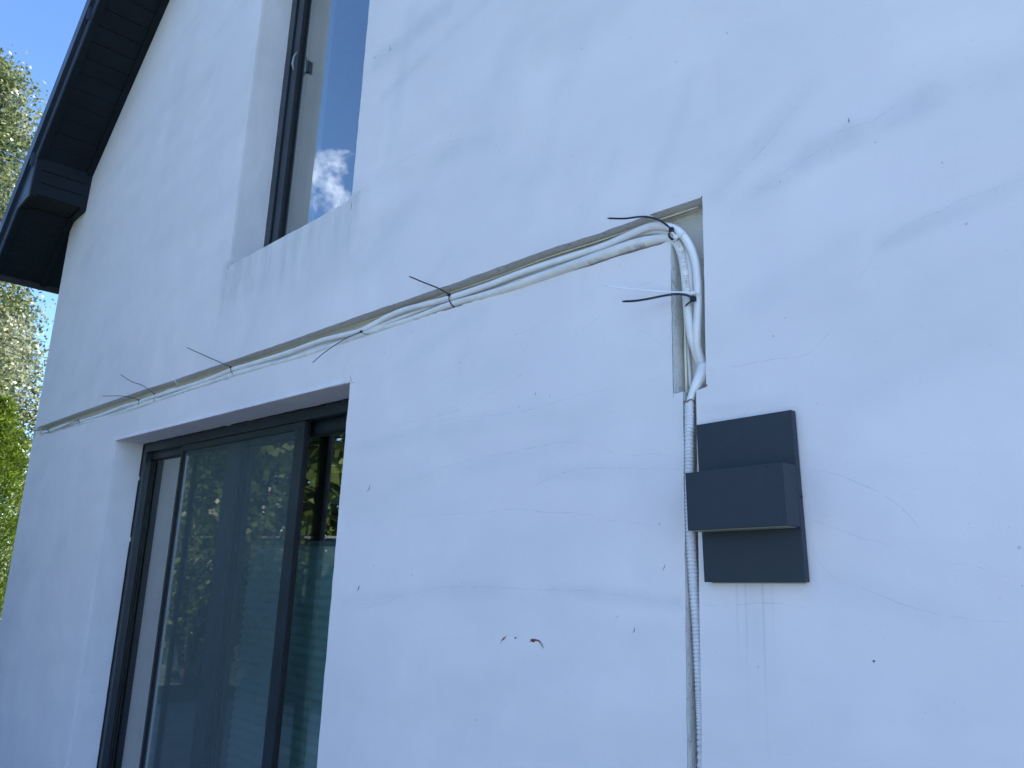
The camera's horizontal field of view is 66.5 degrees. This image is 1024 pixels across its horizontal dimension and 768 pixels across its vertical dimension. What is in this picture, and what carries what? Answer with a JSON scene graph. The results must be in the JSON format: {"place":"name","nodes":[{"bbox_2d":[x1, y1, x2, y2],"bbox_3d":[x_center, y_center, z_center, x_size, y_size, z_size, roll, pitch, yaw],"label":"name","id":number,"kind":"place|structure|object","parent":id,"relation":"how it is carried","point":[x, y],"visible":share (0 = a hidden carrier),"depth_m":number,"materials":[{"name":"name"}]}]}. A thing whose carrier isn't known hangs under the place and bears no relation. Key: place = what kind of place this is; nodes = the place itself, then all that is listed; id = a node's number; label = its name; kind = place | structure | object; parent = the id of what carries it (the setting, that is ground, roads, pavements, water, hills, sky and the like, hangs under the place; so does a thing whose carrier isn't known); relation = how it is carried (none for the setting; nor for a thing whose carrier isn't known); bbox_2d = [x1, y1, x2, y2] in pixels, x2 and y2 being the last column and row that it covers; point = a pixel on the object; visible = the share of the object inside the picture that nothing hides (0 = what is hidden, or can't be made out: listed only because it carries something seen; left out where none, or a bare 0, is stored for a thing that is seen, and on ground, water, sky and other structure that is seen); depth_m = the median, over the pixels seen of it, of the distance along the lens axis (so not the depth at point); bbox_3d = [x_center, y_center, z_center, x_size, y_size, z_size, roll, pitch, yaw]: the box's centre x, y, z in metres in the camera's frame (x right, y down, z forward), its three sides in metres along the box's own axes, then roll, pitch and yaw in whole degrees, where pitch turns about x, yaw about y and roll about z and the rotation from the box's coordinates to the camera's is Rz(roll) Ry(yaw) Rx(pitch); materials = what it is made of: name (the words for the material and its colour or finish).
{"place":"outdoors","nodes":[
{"label":"outdoors","id":0,"kind":"place"},
{"bbox_2d":[0,0,86,548],"label":"sky","id":1,"kind":"structure","parent":0,"point":[45,29],"materials":[{"name":"blue"}]},
{"label":"lawn","id":2,"kind":"structure","parent":0,"visible":0},
{"bbox_2d":[0,388,32,619],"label":"thuja","id":3,"kind":"object","parent":2,"relation":"on","point":[10,436],"visible":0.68,"depth_m":10.33,"materials":[{"name":"green plant"}]},
{"bbox_2d":[0,286,53,612],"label":"birch tree","id":4,"kind":"object","parent":2,"relation":"on","point":[32,418],"visible":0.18,"depth_m":16.44,"materials":[{"name":"green plant"}]},
{"bbox_2d":[0,44,55,551],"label":"birch tree","id":5,"kind":"object","parent":2,"relation":"on","point":[13,135],"visible":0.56,"depth_m":13.08,"materials":[{"name":"green plant"}]},
{"bbox_2d":[0,0,1023,767],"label":"house","id":6,"kind":"structure","parent":2,"relation":"on","point":[486,496],"depth_m":2.18,"materials":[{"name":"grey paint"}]},
{"bbox_2d":[96,398,348,767],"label":"sliding door","id":7,"kind":"structure","parent":6,"relation":"in","point":[298,426],"depth_m":3.83,"materials":[{"name":"black metal"}]},
{"bbox_2d":[226,540,335,767],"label":"pleated blind","id":8,"kind":"object","parent":6,"relation":"attached to","point":[301,723],"visible":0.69,"depth_m":3.40,"materials":[{"name":"teal fabric"}]},
{"bbox_2d":[264,0,315,246],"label":"upper window","id":9,"kind":"structure","parent":6,"relation":"in","point":[297,63],"depth_m":4.12,"materials":[{"name":"black metal"}]},
{"bbox_2d":[290,0,335,232],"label":"curtain","id":10,"kind":"object","parent":6,"relation":"hanging from","point":[311,140],"visible":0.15,"depth_m":4.21,"materials":[{"name":"white fabric"}]},
{"bbox_2d":[44,230,693,434],"bbox_3d":[-1.539,0.146,3.840,0.044,0.386,5.658,15,-18,-43],"label":"cable","id":11,"kind":"object","parent":6,"relation":"attached to","point":[418,311],"visible":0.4,"depth_m":2.58,"materials":[{"name":"white plastic"}]},
{"bbox_2d":[45,206,698,428],"bbox_3d":[-1.575,-0.041,3.967,0.017,0.025,5.838,14,-18,-42],"label":"cable","id":12,"kind":"object","parent":6,"relation":"attached to","point":[426,300],"visible":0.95,"depth_m":2.53,"materials":[{"name":"beige plastic"}]},
{"bbox_2d":[69,234,697,427],"bbox_3d":[-1.518,0.168,3.811,0.061,0.364,5.617,14,-18,-42],"label":"cable","id":13,"kind":"object","parent":6,"relation":"attached to","point":[632,245],"visible":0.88,"depth_m":2.18,"materials":[{"name":"plastic"}]},
{"bbox_2d":[312,330,363,362],"bbox_3d":[-0.631,-0.139,2.894,0.302,0.094,0.016,-7,-16,36],"label":"cable tie","id":14,"kind":"object","parent":13,"relation":"attached to","point":[339,342],"visible":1,"depth_m":2.92,"materials":[{"name":"black plastic"}]},
{"bbox_2d":[41,222,705,433],"bbox_3d":[-1.551,0.160,3.846,0.055,0.404,5.724,14,-18,-42],"label":"cable","id":15,"kind":"object","parent":13,"relation":"attached to","point":[686,240],"visible":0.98,"depth_m":2.29,"materials":[{"name":"white plastic"}]},
{"bbox_2d":[187,347,232,373],"bbox_3d":[-1.449,-0.108,3.739,0.465,0.209,0.012,-8,-16,37],"label":"cable tie","id":16,"kind":"object","parent":15,"relation":"attached to","point":[213,359],"visible":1,"depth_m":3.72,"materials":[{"name":"black plastic"}]},
{"bbox_2d":[409,276,453,307],"bbox_3d":[-0.263,-0.301,2.543,0.191,0.137,0.010,-6,-15,31],"label":"cable tie","id":17,"kind":"object","parent":15,"relation":"attached to","point":[449,294],"visible":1,"depth_m":2.53,"materials":[{"name":"black plastic"}]},
{"bbox_2d":[607,216,673,239],"bbox_3d":[0.320,-0.388,1.949,0.180,0.095,0.022,-6,-15,32],"label":"cable tie","id":18,"kind":"object","parent":15,"relation":"attached to","point":[671,229],"visible":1,"depth_m":1.92,"materials":[{"name":"black plastic"}]},
{"bbox_2d":[605,285,700,295],"bbox_3d":[0.335,-0.230,1.890,0.251,0.066,0.012,-6,-16,32],"label":"cable tie","id":19,"kind":"object","parent":15,"relation":"attached to","point":[692,293],"visible":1,"depth_m":1.88,"materials":[{"name":"white plastic"}]},
{"bbox_2d":[645,215,684,241],"bbox_3d":[0.372,-0.389,1.919,0.109,0.092,0.017,-7,-16,36],"label":"cable tie","id":20,"kind":"object","parent":15,"relation":"attached to","point":[676,237],"visible":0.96,"depth_m":1.89,"materials":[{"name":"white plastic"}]},
{"bbox_2d":[622,293,695,306],"bbox_3d":[0.348,-0.196,1.856,0.177,0.029,0.028,-2,-14,18],"label":"cable tie","id":21,"kind":"object","parent":13,"relation":"attached to","point":[692,298],"visible":1,"depth_m":1.84,"materials":[{"name":"black plastic"}]},
{"bbox_2d":[684,324,687,392],"bbox_3d":[0.418,-0.162,1.881,0.010,0.382,0.010,14,-18,-42],"label":"cable","id":22,"kind":"object","parent":6,"relation":"attached to","point":[685,360],"visible":0.34,"depth_m":1.86,"materials":[{"name":"white plastic"}]},
{"bbox_2d":[683,316,691,386],"bbox_3d":[0.421,-0.155,1.886,0.011,0.334,0.027,14,-18,-42],"label":"cable","id":23,"kind":"object","parent":6,"relation":"attached to","point":[689,368],"visible":0.41,"depth_m":1.85,"materials":[{"name":"white plastic"}]},
{"bbox_2d":[684,399,701,767],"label":"conduit","id":24,"kind":"object","parent":6,"relation":"attached to","point":[691,548],"visible":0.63,"depth_m":1.70,"materials":[{"name":"grey plastic"}]},
{"bbox_2d":[687,362,705,399],"bbox_3d":[0.434,-0.001,1.794,0.063,0.100,0.041,6,-14,-15],"label":"cable sheath","id":25,"kind":"object","parent":24,"relation":"attached to","point":[698,381],"visible":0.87,"depth_m":1.78,"materials":[{"name":"white plastic"}]},
{"bbox_2d":[685,410,809,582],"bbox_3d":[0.474,0.233,1.601,0.075,0.340,0.225,14,-20,-42],"label":"wall lamp","id":26,"kind":"object","parent":6,"relation":"attached to","point":[745,509],"visible":1,"depth_m":1.59,"materials":[{"name":"grey metal"}]}
]}

